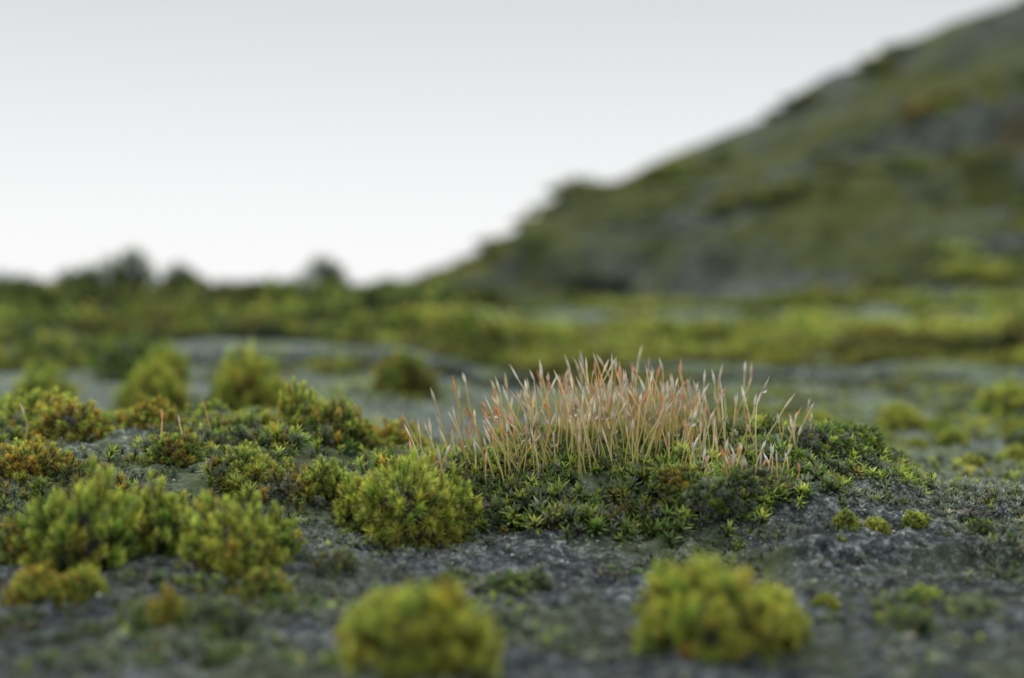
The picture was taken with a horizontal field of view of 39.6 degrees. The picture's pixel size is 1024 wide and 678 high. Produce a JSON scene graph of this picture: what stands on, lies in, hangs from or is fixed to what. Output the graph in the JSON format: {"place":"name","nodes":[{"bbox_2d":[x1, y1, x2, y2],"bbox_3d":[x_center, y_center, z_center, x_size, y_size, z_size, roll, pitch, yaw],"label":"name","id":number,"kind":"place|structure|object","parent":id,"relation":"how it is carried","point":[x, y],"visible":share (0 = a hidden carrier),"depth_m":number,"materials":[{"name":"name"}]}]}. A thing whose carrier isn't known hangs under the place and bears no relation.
{"place":"outdoors","nodes":[
{"label":"outdoors","id":0,"kind":"place"},
{"bbox_2d":[0,0,1016,287],"label":"sky","id":1,"kind":"structure","parent":0,"point":[232,140],"materials":[{"name":"white"}]},
{"bbox_2d":[0,297,1023,677],"bbox_3d":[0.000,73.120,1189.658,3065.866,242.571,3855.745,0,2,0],"label":"ground","id":2,"kind":"structure","parent":0,"point":[806,549],"depth_m":12.55,"materials":[{"name":"stone"}]},
{"bbox_2d":[0,393,20,410],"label":"moss cushion","id":3,"kind":"object","parent":2,"relation":"on","point":[2,400],"visible":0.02,"depth_m":19.35,"materials":[{"name":"green plant"}]},
{"bbox_2d":[0,270,45,286],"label":"moss cushion","id":4,"kind":"object","parent":2,"relation":"on","point":[16,278],"visible":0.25,"depth_m":66.61,"materials":[{"name":"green plant"}]},
{"bbox_2d":[0,513,54,565],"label":"moss cushion","id":5,"kind":"object","parent":2,"relation":"on","point":[16,527],"visible":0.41,"depth_m":12.14,"materials":[{"name":"green plant"}]},
{"bbox_2d":[0,559,73,609],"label":"moss cushion","id":6,"kind":"object","parent":2,"relation":"on","point":[26,586],"visible":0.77,"depth_m":10.97,"materials":[{"name":"green plant"}]},
{"bbox_2d":[0,434,78,487],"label":"moss cushion","id":7,"kind":"object","parent":2,"relation":"on","point":[30,463],"visible":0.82,"depth_m":13.92,"materials":[{"name":"green plant"}]},
{"bbox_2d":[0,385,80,426],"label":"moss cushion","id":8,"kind":"object","parent":2,"relation":"on","point":[28,403],"visible":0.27,"depth_m":16.66,"materials":[{"name":"green plant"}]},
{"bbox_2d":[5,358,86,405],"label":"moss cushion","id":9,"kind":"object","parent":2,"relation":"on","point":[46,376],"visible":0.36,"depth_m":25.86,"materials":[{"name":"green plant"}]},
{"bbox_2d":[20,394,122,443],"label":"moss cushion","id":10,"kind":"object","parent":2,"relation":"on","point":[70,414],"visible":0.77,"depth_m":15.82,"materials":[{"name":"green plant"}]},
{"bbox_2d":[47,263,104,286],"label":"moss cushion","id":11,"kind":"object","parent":2,"relation":"on","point":[83,274],"visible":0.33,"depth_m":66.95,"materials":[{"name":"green plant"}]},
{"bbox_2d":[11,451,148,575],"bbox_3d":[-3.629,1.586,12.104,1.201,1.330,1.196,8,1,7],"label":"moss cushion","id":12,"kind":"object","parent":2,"relation":"on","point":[77,533],"visible":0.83,"depth_m":11.86,"materials":[{"name":"green plant"}]},
{"bbox_2d":[54,559,112,604],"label":"moss cushion","id":13,"kind":"object","parent":2,"relation":"on","point":[84,588],"visible":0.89,"depth_m":11.02,"materials":[{"name":"green plant"}]},
{"bbox_2d":[76,329,169,383],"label":"moss cushion","id":14,"kind":"object","parent":2,"relation":"on","point":[121,359],"visible":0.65,"depth_m":29.65,"materials":[{"name":"green plant"}]},
{"bbox_2d":[90,242,158,286],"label":"moss cushion","id":15,"kind":"object","parent":2,"relation":"on","point":[116,273],"visible":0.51,"depth_m":67.46,"materials":[{"name":"green plant"}]},
{"bbox_2d":[109,365,151,412],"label":"moss cushion","id":16,"kind":"object","parent":2,"relation":"on","point":[126,393],"visible":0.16,"depth_m":24.45,"materials":[{"name":"green plant"}]},
{"bbox_2d":[102,595,194,643],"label":"moss cushion","id":17,"kind":"object","parent":2,"relation":"on","point":[134,621],"visible":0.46,"depth_m":9.98,"materials":[{"name":"green plant"}]},
{"bbox_2d":[119,395,185,429],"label":"moss cushion","id":18,"kind":"object","parent":2,"relation":"on","point":[146,415],"visible":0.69,"depth_m":16.53,"materials":[{"name":"green plant"}]},
{"bbox_2d":[116,354,191,413],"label":"moss cushion","id":19,"kind":"object","parent":2,"relation":"on","point":[163,387],"visible":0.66,"depth_m":23.90,"materials":[{"name":"green plant"}]},
{"bbox_2d":[118,467,193,556],"bbox_3d":[-3.131,1.569,12.453,0.791,0.920,0.726,-1,-1,26],"label":"moss cushion","id":20,"kind":"object","parent":2,"relation":"on","point":[161,529],"visible":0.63,"depth_m":12.26,"materials":[{"name":"green plant"}]},
{"bbox_2d":[144,582,194,635],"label":"moss cushion","id":21,"kind":"object","parent":2,"relation":"on","point":[162,619],"visible":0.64,"depth_m":9.98,"materials":[{"name":"green plant"}]},
{"bbox_2d":[145,338,194,384],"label":"moss cushion","id":22,"kind":"object","parent":2,"relation":"on","point":[172,355],"visible":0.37,"depth_m":29.46,"materials":[{"name":"green plant"}]},
{"bbox_2d":[140,430,209,468],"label":"moss cushion","id":23,"kind":"object","parent":2,"relation":"on","point":[177,450],"visible":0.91,"depth_m":14.33,"materials":[{"name":"green plant"}]},
{"bbox_2d":[156,260,203,286],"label":"moss cushion","id":24,"kind":"object","parent":2,"relation":"on","point":[182,277],"visible":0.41,"depth_m":66.40,"materials":[{"name":"green plant"}]},
{"bbox_2d":[167,520,211,554],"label":"moss cushion","id":25,"kind":"object","parent":2,"relation":"on","point":[177,534],"visible":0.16,"depth_m":12.28,"materials":[{"name":"green plant"}]},
{"bbox_2d":[170,398,229,422],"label":"moss cushion","id":26,"kind":"object","parent":2,"relation":"on","point":[208,406],"visible":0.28,"depth_m":17.54,"materials":[{"name":"green plant"}]},
{"bbox_2d":[184,593,260,640],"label":"moss cushion","id":27,"kind":"object","parent":2,"relation":"on","point":[218,612],"visible":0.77,"depth_m":10.12,"materials":[{"name":"green plant"}]},
{"bbox_2d":[205,355,240,409],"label":"moss cushion","id":28,"kind":"object","parent":2,"relation":"on","point":[213,394],"visible":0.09,"depth_m":24.56,"materials":[{"name":"green plant"}]},
{"bbox_2d":[174,488,291,577],"bbox_3d":[-2.368,1.712,12.065,1.005,0.954,1.024,0,2,-10],"label":"moss cushion","id":29,"kind":"object","parent":2,"relation":"on","point":[232,546],"visible":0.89,"depth_m":11.88,"materials":[{"name":"green plant"}]},
{"bbox_2d":[0,405,473,549],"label":"moss carpet","id":30,"kind":"object","parent":2,"relation":"on","point":[297,435],"visible":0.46,"depth_m":14.97,"materials":[{"name":"green plant"}]},
{"bbox_2d":[218,423,265,452],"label":"moss cushion","id":31,"kind":"object","parent":2,"relation":"on","point":[233,438],"visible":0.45,"depth_m":15.14,"materials":[{"name":"green plant"}]},
{"bbox_2d":[211,438,279,490],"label":"moss cushion","id":32,"kind":"object","parent":2,"relation":"on","point":[254,452],"visible":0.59,"depth_m":13.82,"materials":[{"name":"green plant"}]},
{"bbox_2d":[215,339,278,412],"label":"moss cushion","id":33,"kind":"object","parent":2,"relation":"on","point":[242,388],"visible":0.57,"depth_m":23.84,"materials":[{"name":"green plant"}]},
{"bbox_2d":[227,566,294,605],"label":"moss cushion","id":34,"kind":"object","parent":2,"relation":"on","point":[258,585],"visible":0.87,"depth_m":11.00,"materials":[{"name":"green plant"}]},
{"bbox_2d":[241,501,307,563],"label":"moss cushion","id":35,"kind":"object","parent":2,"relation":"on","point":[286,540],"visible":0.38,"depth_m":12.39,"materials":[{"name":"green plant"}]},
{"bbox_2d":[257,372,299,411],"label":"moss cushion","id":36,"kind":"object","parent":2,"relation":"on","point":[270,392],"visible":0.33,"depth_m":23.63,"materials":[{"name":"green plant"}]},
{"bbox_2d":[259,593,299,617],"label":"moss cushion","id":37,"kind":"object","parent":2,"relation":"on","point":[287,604],"visible":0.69,"depth_m":10.72,"materials":[{"name":"green plant"}]},
{"bbox_2d":[276,373,322,432],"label":"moss cushion","id":38,"kind":"object","parent":2,"relation":"on","point":[291,407],"visible":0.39,"depth_m":16.33,"materials":[{"name":"green plant"}]},
{"bbox_2d":[296,455,346,506],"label":"moss cushion","id":39,"kind":"object","parent":2,"relation":"on","point":[325,478],"visible":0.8,"depth_m":13.67,"materials":[{"name":"green plant"}]},
{"bbox_2d":[297,253,351,287],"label":"moss cushion","id":40,"kind":"object","parent":2,"relation":"on","point":[329,274],"visible":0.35,"depth_m":66.56,"materials":[{"name":"green plant"}]},
{"bbox_2d":[303,395,376,455],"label":"moss cushion","id":41,"kind":"object","parent":2,"relation":"on","point":[325,411],"visible":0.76,"depth_m":15.89,"materials":[{"name":"green plant"}]},
{"bbox_2d":[329,470,387,528],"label":"moss cushion","id":42,"kind":"object","parent":2,"relation":"on","point":[346,510],"visible":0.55,"depth_m":13.39,"materials":[{"name":"green plant"}]},
{"bbox_2d":[324,581,406,665],"bbox_3d":[-0.879,1.949,9.383,0.662,0.679,0.673,-1,3,-20],"label":"moss cushion","id":43,"kind":"object","parent":2,"relation":"on","point":[340,633],"visible":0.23,"depth_m":9.31,"materials":[{"name":"green plant"}]},
{"bbox_2d":[369,415,428,450],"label":"moss cushion","id":44,"kind":"object","parent":2,"relation":"on","point":[398,437],"visible":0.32,"depth_m":16.58,"materials":[{"name":"green plant"}]},
{"bbox_2d":[343,444,463,551],"bbox_3d":[-1.038,1.553,13.371,1.260,1.108,1.218,0,2,7],"label":"moss cushion","id":45,"kind":"object","parent":2,"relation":"on","point":[410,515],"visible":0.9,"depth_m":13.13,"materials":[{"name":"green plant"}]},
{"bbox_2d":[368,345,443,400],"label":"moss cushion","id":46,"kind":"object","parent":2,"relation":"on","point":[401,375],"visible":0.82,"depth_m":27.79,"materials":[{"name":"green plant"}]},
{"bbox_2d":[333,578,502,677],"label":"moss cushion","id":47,"kind":"object","parent":2,"relation":"on","point":[407,644],"visible":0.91,"depth_m":9.00,"materials":[{"name":"green plant"}]},
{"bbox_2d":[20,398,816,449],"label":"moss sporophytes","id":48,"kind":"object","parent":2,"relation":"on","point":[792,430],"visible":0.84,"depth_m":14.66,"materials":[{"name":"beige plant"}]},
{"bbox_2d":[428,570,472,676],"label":"moss cushion","id":49,"kind":"object","parent":2,"relation":"on","point":[448,605],"visible":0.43,"depth_m":9.10,"materials":[{"name":"green plant"}]},
{"bbox_2d":[423,466,486,543],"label":"moss cushion","id":50,"kind":"object","parent":2,"relation":"on","point":[462,523],"visible":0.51,"depth_m":13.41,"materials":[{"name":"green plant"}]},
{"bbox_2d":[435,563,479,586],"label":"moss cushion","id":51,"kind":"object","parent":2,"relation":"on","point":[463,576],"visible":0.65,"depth_m":11.66,"materials":[{"name":"green plant"}]},
{"bbox_2d":[461,603,505,671],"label":"moss cushion","id":52,"kind":"object","parent":2,"relation":"on","point":[497,651],"visible":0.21,"depth_m":9.34,"materials":[{"name":"green plant"}]},
{"bbox_2d":[470,568,538,597],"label":"moss cushion","id":53,"kind":"object","parent":2,"relation":"on","point":[502,583],"visible":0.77,"depth_m":11.51,"materials":[{"name":"green plant"}]},
{"bbox_2d":[0,273,1023,445],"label":"distant moss","id":54,"kind":"object","parent":2,"relation":"on","point":[864,342],"visible":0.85,"depth_m":42.00,"materials":[{"name":"green plant"}]},
{"bbox_2d":[0,438,1023,677],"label":"moss tufts","id":55,"kind":"object","parent":2,"relation":"on","point":[522,628],"visible":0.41,"depth_m":11.02,"materials":[{"name":"green plant"}]},
{"bbox_2d":[0,414,1023,668],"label":"moss patches","id":56,"kind":"object","parent":2,"relation":"on","point":[216,656],"visible":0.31,"depth_m":11.25,"materials":[{"name":"green plant"}]},
{"bbox_2d":[0,395,1023,677],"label":"grit","id":57,"kind":"object","parent":2,"relation":"on","point":[684,675],"visible":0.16,"depth_m":11.68,"materials":[{"name":"grey gravel"}]},
{"bbox_2d":[2,357,1023,481],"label":"moss tufts","id":58,"kind":"object","parent":2,"relation":"on","point":[956,464],"visible":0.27,"depth_m":27.36,"materials":[{"name":"green plant"}]},
{"bbox_2d":[512,565,553,589],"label":"moss cushion","id":59,"kind":"object","parent":2,"relation":"on","point":[540,581],"visible":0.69,"depth_m":11.72,"materials":[{"name":"green plant"}]},
{"bbox_2d":[402,346,794,486],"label":"moss sporophytes","id":60,"kind":"object","parent":2,"relation":"on","point":[580,427],"visible":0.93,"depth_m":14.51,"materials":[{"name":"beige plant"}]},
{"bbox_2d":[438,381,766,483],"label":"water droplets","id":61,"kind":"object","parent":60,"relation":"on","point":[594,416],"visible":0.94,"depth_m":14.12,"materials":[{"name":"white"}]},
{"bbox_2d":[378,412,939,548],"bbox_3d":[1.522,1.365,15.197,5.946,1.173,4.463,0,2,0],"label":"moss carpet","id":62,"kind":"object","parent":2,"relation":"on","point":[515,488],"visible":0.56,"depth_m":13.93,"materials":[{"name":"green plant"}]},
{"bbox_2d":[645,461,703,500],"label":"moss cushion","id":63,"kind":"object","parent":62,"relation":"on","point":[675,477],"visible":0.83,"depth_m":13.57,"materials":[{"name":"green plant"}]},
{"bbox_2d":[685,434,799,481],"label":"moss sporophytes","id":64,"kind":"object","parent":62,"relation":"on","point":[732,461],"visible":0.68,"depth_m":13.82,"materials":[{"name":"beige plant"}]},
{"bbox_2d":[627,555,711,652],"bbox_3d":[1.179,1.904,9.980,0.701,0.796,0.738,-1,2,-18],"label":"moss cushion","id":65,"kind":"object","parent":2,"relation":"on","point":[670,566],"visible":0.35,"depth_m":9.91,"materials":[{"name":"green plant"}]},
{"bbox_2d":[673,412,689,422],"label":"moss cushion","id":66,"kind":"object","parent":2,"relation":"on","point":[682,416],"visible":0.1,"depth_m":24.45,"materials":[{"name":"green plant"}]},
{"bbox_2d":[678,471,750,523],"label":"moss cushion","id":67,"kind":"object","parent":2,"relation":"on","point":[710,506],"visible":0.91,"depth_m":13.34,"materials":[{"name":"green plant"}]},
{"bbox_2d":[630,549,801,667],"bbox_3d":[1.434,1.944,9.780,1.114,0.988,1.184,1,2,20],"label":"moss cushion","id":68,"kind":"object","parent":2,"relation":"on","point":[717,624],"visible":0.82,"depth_m":9.56,"materials":[{"name":"green plant"}]},
{"bbox_2d":[721,399,770,416],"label":"moss cushion","id":69,"kind":"object","parent":2,"relation":"on","point":[750,404],"visible":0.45,"depth_m":26.00,"materials":[{"name":"green plant"}]},
{"bbox_2d":[721,463,785,498],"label":"moss cushion","id":70,"kind":"object","parent":2,"relation":"on","point":[748,476],"visible":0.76,"depth_m":13.61,"materials":[{"name":"green plant"}]},
{"bbox_2d":[749,567,813,653],"bbox_3d":[1.804,1.961,9.924,0.709,0.738,0.638,2,2,-11],"label":"moss cushion","id":71,"kind":"object","parent":2,"relation":"on","point":[781,595],"visible":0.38,"depth_m":9.79,"materials":[{"name":"green plant"}]},
{"bbox_2d":[799,408,835,422],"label":"moss cushion","id":72,"kind":"object","parent":2,"relation":"on","point":[818,415],"visible":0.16,"depth_m":23.00,"materials":[{"name":"green plant"}]},
{"bbox_2d":[784,421,854,456],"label":"moss cushion","id":73,"kind":"object","parent":2,"relation":"on","point":[814,441],"visible":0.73,"depth_m":14.55,"materials":[{"name":"green plant"}]},
{"bbox_2d":[810,592,841,610],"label":"moss cushion","id":74,"kind":"object","parent":2,"relation":"on","point":[827,600],"visible":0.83,"depth_m":11.26,"materials":[{"name":"green plant"}]},
{"bbox_2d":[831,507,861,530],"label":"moss cushion","id":75,"kind":"object","parent":2,"relation":"on","point":[846,518],"visible":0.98,"depth_m":13.12,"materials":[{"name":"green plant"}]},
{"bbox_2d":[820,416,889,457],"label":"moss cushion","id":76,"kind":"object","parent":2,"relation":"on","point":[850,429],"visible":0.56,"depth_m":14.87,"materials":[{"name":"green plant"}]},
{"bbox_2d":[863,513,891,535],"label":"moss cushion","id":77,"kind":"object","parent":2,"relation":"on","point":[876,526],"visible":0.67,"depth_m":13.23,"materials":[{"name":"green plant"}]},
{"bbox_2d":[869,399,927,432],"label":"moss cushion","id":78,"kind":"object","parent":2,"relation":"on","point":[893,418],"visible":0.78,"depth_m":23.86,"materials":[{"name":"green plant"}]},
{"bbox_2d":[884,446,912,467],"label":"moss cushion","id":79,"kind":"object","parent":2,"relation":"on","point":[899,452],"visible":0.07,"depth_m":15.25,"materials":[{"name":"green plant"}]},
{"bbox_2d":[864,587,936,615],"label":"moss cushion","id":80,"kind":"object","parent":2,"relation":"on","point":[895,597],"visible":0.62,"depth_m":10.93,"materials":[{"name":"green plant"}]},
{"bbox_2d":[873,604,936,636],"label":"moss cushion","id":81,"kind":"object","parent":2,"relation":"on","point":[917,619],"visible":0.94,"depth_m":10.29,"materials":[{"name":"green plant"}]},
{"bbox_2d":[900,509,931,528],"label":"moss cushion","id":82,"kind":"object","parent":2,"relation":"on","point":[914,520],"visible":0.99,"depth_m":13.32,"materials":[{"name":"green plant"}]},
{"bbox_2d":[903,436,930,449],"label":"moss cushion","id":83,"kind":"object","parent":2,"relation":"on","point":[919,442],"visible":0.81,"depth_m":20.62,"materials":[{"name":"green plant"}]},
{"bbox_2d":[900,583,945,600],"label":"moss cushion","id":84,"kind":"object","parent":2,"relation":"on","point":[927,589],"visible":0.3,"depth_m":11.41,"materials":[{"name":"green plant"}]},
{"bbox_2d":[828,439,1023,536],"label":"moss tufts","id":85,"kind":"object","parent":2,"relation":"on","point":[1013,520],"visible":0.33,"depth_m":14.21,"materials":[{"name":"green plant"}]},
{"bbox_2d":[921,410,953,431],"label":"moss cushion","id":86,"kind":"object","parent":2,"relation":"on","point":[936,423],"visible":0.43,"depth_m":23.64,"materials":[{"name":"green plant"}]},
{"bbox_2d":[935,427,972,447],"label":"moss cushion","id":87,"kind":"object","parent":2,"relation":"on","point":[958,438],"visible":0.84,"depth_m":21.15,"materials":[{"name":"green plant"}]},
{"bbox_2d":[935,589,1002,621],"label":"moss cushion","id":88,"kind":"object","parent":2,"relation":"on","point":[969,606],"visible":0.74,"depth_m":10.61,"materials":[{"name":"green plant"}]},
{"bbox_2d":[959,451,983,467],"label":"moss cushion","id":89,"kind":"object","parent":2,"relation":"on","point":[966,460],"visible":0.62,"depth_m":18.23,"materials":[{"name":"green plant"}]},
{"bbox_2d":[964,517,996,535],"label":"moss cushion","id":90,"kind":"object","parent":2,"relation":"on","point":[981,526],"visible":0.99,"depth_m":13.11,"materials":[{"name":"green plant"}]},
{"bbox_2d":[975,452,994,464],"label":"moss cushion","id":91,"kind":"object","parent":2,"relation":"on","point":[985,456],"visible":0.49,"depth_m":19.23,"materials":[{"name":"green plant"}]},
{"bbox_2d":[967,374,1023,420],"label":"moss cushion","id":92,"kind":"object","parent":2,"relation":"on","point":[1002,399],"visible":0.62,"depth_m":25.33,"materials":[{"name":"green plant"}]},
{"bbox_2d":[993,408,1023,427],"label":"moss cushion","id":93,"kind":"object","parent":2,"relation":"on","point":[1016,415],"visible":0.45,"depth_m":23.99,"materials":[{"name":"green plant"}]},
{"bbox_2d":[997,441,1023,462],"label":"moss cushion","id":94,"kind":"object","parent":2,"relation":"on","point":[1015,453],"visible":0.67,"depth_m":20.18,"materials":[{"name":"green plant"}]},
{"bbox_2d":[999,417,1023,438],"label":"moss cushion","id":95,"kind":"object","parent":2,"relation":"on","point":[1018,426],"visible":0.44,"depth_m":22.86,"materials":[{"name":"green plant"}]},
{"bbox_2d":[1000,430,1023,447],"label":"moss cushion","id":96,"kind":"object","parent":2,"relation":"on","point":[1017,436],"visible":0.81,"depth_m":21.58,"materials":[{"name":"green plant"}]},
{"bbox_2d":[409,0,1023,307],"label":"hill","id":97,"kind":"structure","parent":0,"point":[834,230],"depth_m":77.66,"materials":[{"name":"green plant"}]},
{"bbox_2d":[366,275,408,286],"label":"moss cushion","id":98,"kind":"object","parent":97,"relation":"on","point":[393,282],"visible":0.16,"depth_m":67.83,"materials":[{"name":"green plant"}]},
{"bbox_2d":[346,41,1023,313],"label":"hill moss","id":99,"kind":"object","parent":97,"relation":"on","point":[937,101],"visible":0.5,"depth_m":78.50,"materials":[{"name":"green plant"}]}
]}

